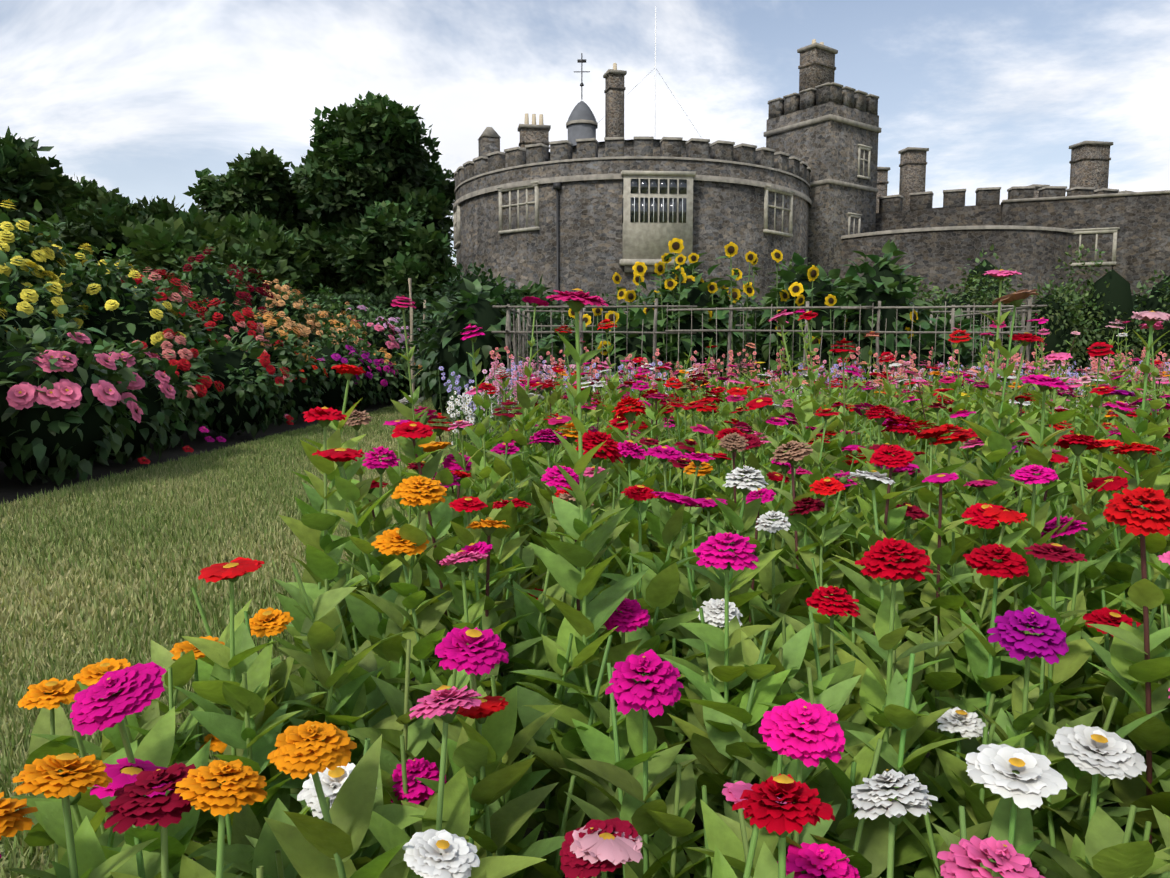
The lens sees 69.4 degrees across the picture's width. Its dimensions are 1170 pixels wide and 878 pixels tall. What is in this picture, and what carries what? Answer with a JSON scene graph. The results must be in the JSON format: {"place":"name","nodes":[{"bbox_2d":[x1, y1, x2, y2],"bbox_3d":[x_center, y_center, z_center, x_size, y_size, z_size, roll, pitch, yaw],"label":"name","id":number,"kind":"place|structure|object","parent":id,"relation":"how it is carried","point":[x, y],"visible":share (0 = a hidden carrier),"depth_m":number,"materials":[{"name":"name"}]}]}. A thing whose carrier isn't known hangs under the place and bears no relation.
{"place":"outdoors","nodes":[
{"label":"outdoors","id":0,"kind":"place"},
{"bbox_2d":[0,376,1081,877],"bbox_3d":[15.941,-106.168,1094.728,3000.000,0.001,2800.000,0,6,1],"label":"lawn","id":1,"kind":"structure","parent":0,"point":[70,674],"depth_m":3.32,"materials":[{"name":"green plant"}]},
{"bbox_2d":[0,394,430,504],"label":"soil bed","id":2,"kind":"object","parent":1,"relation":"on","point":[12,488],"depth_m":9.81,"materials":[{"name":"brown soil"}]},
{"bbox_2d":[0,199,421,463],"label":"dahlia flowers","id":3,"kind":"object","parent":2,"relation":"on","point":[65,394],"visible":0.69,"depth_m":10.12,"materials":[{"name":"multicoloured plant"}]},
{"bbox_2d":[0,91,1112,323],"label":"tree","id":4,"kind":"object","parent":1,"relation":"on","point":[345,231],"depth_m":47.94,"materials":[{"name":"green plant"}]},
{"bbox_2d":[0,199,1169,486],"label":"shrub leaves","id":5,"kind":"object","parent":1,"relation":"on","point":[294,363],"visible":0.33,"depth_m":12.37,"materials":[{"name":"green plant"}]},
{"bbox_2d":[0,128,1169,474],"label":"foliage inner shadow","id":6,"kind":"object","parent":1,"relation":"on","point":[1118,294],"visible":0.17,"depth_m":13.13,"materials":[{"name":"green plant"}]},
{"bbox_2d":[3,212,1168,451],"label":"sunflower stems","id":7,"kind":"object","parent":1,"relation":"on","point":[655,374],"visible":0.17,"depth_m":11.43,"materials":[{"name":"green plant"}]},
{"bbox_2d":[193,509,1143,877],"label":"bed soil","id":8,"kind":"structure","parent":1,"relation":"on","point":[697,823],"depth_m":2.11,"materials":[{"name":"brown soil"}]},
{"bbox_2d":[0,269,1169,877],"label":"zinnia","id":9,"kind":"object","parent":8,"relation":"on","point":[364,835],"depth_m":1.84,"materials":[{"name":"green plant"}]},
{"bbox_2d":[408,278,1046,408],"bbox_3d":[0.626,-1.649,14.722,15.736,2.761,7.561,3,7,31],"label":"metal fence","id":10,"kind":"object","parent":1,"relation":"on","point":[729,330],"visible":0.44,"depth_m":11.43,"materials":[{"name":"grey metal"}]},
{"bbox_2d":[569,253,913,386],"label":"sunflower leaves","id":11,"kind":"object","parent":1,"relation":"on","point":[773,364],"visible":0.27,"depth_m":12.40,"materials":[{"name":"plant"}]},
{"bbox_2d":[441,383,1155,448],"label":"flowers","id":12,"kind":"object","parent":1,"relation":"on","point":[499,419],"visible":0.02,"depth_m":9.97,"materials":[{"name":"green plant"}]},
{"bbox_2d":[439,346,1169,444],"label":"background flowers","id":13,"kind":"object","parent":1,"relation":"on","point":[1094,366],"visible":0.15,"depth_m":10.55,"materials":[{"name":"pink plant"}]},
{"bbox_2d":[452,42,1169,272],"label":"castle stone dressings","id":14,"kind":"structure","parent":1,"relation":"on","point":[490,131],"depth_m":48.50,"materials":[{"name":"grey stone"}]},
{"bbox_2d":[0,0,1169,264],"label":"sky","id":15,"kind":"structure","parent":0,"point":[137,97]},
{"bbox_2d":[634,6,682,222],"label":"castle glazing bars","id":16,"kind":"object","parent":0,"point":[655,126],"visible":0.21,"depth_m":54.66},
{"bbox_2d":[455,85,878,313],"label":"castle bastion walls","id":17,"kind":"structure","parent":0,"point":[591,233],"depth_m":45.93,"materials":[{"name":"grey stone"}]},
{"bbox_2d":[553,53,700,305],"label":"castle ironwork","id":18,"kind":"object","parent":17,"relation":"attached to","point":[557,186],"visible":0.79,"depth_m":44.69,"materials":[{"name":"black metal"}]},
{"bbox_2d":[549,101,710,153],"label":"castle lead roofs","id":19,"kind":"structure","parent":17,"relation":"on","point":[581,110],"depth_m":56.42,"materials":[{"name":"grey metal"}]},
{"bbox_2d":[453,144,1119,265],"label":"window frames","id":20,"kind":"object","parent":17,"relation":"in","point":[646,243],"visible":0.56,"depth_m":43.70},
{"bbox_2d":[622,179,686,222],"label":"window panes","id":21,"kind":"structure","parent":20,"relation":"in","point":[663,190],"depth_m":43.46,"materials":[{"name":"black glass"}]},
{"bbox_2d":[568,238,917,354],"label":"sunflowers","id":22,"kind":"object","parent":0,"point":[675,245],"visible":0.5,"depth_m":12.62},
{"bbox_2d":[519,47,1110,212],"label":"chimneys","id":23,"kind":"object","parent":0,"point":[1089,163],"visible":0.48,"depth_m":57.13,"materials":[{"name":"grey stone"}]},
{"bbox_2d":[524,39,823,124],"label":"chimney pots","id":24,"kind":"object","parent":23,"relation":"on","point":[526,120],"visible":0.52,"depth_m":55.16,"materials":[{"name":"beige ceramic"}]},
{"bbox_2d":[841,188,1169,373],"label":"castle range walls","id":25,"kind":"structure","parent":0,"point":[938,258],"depth_m":48.75,"materials":[{"name":"grey stone"}]}
]}

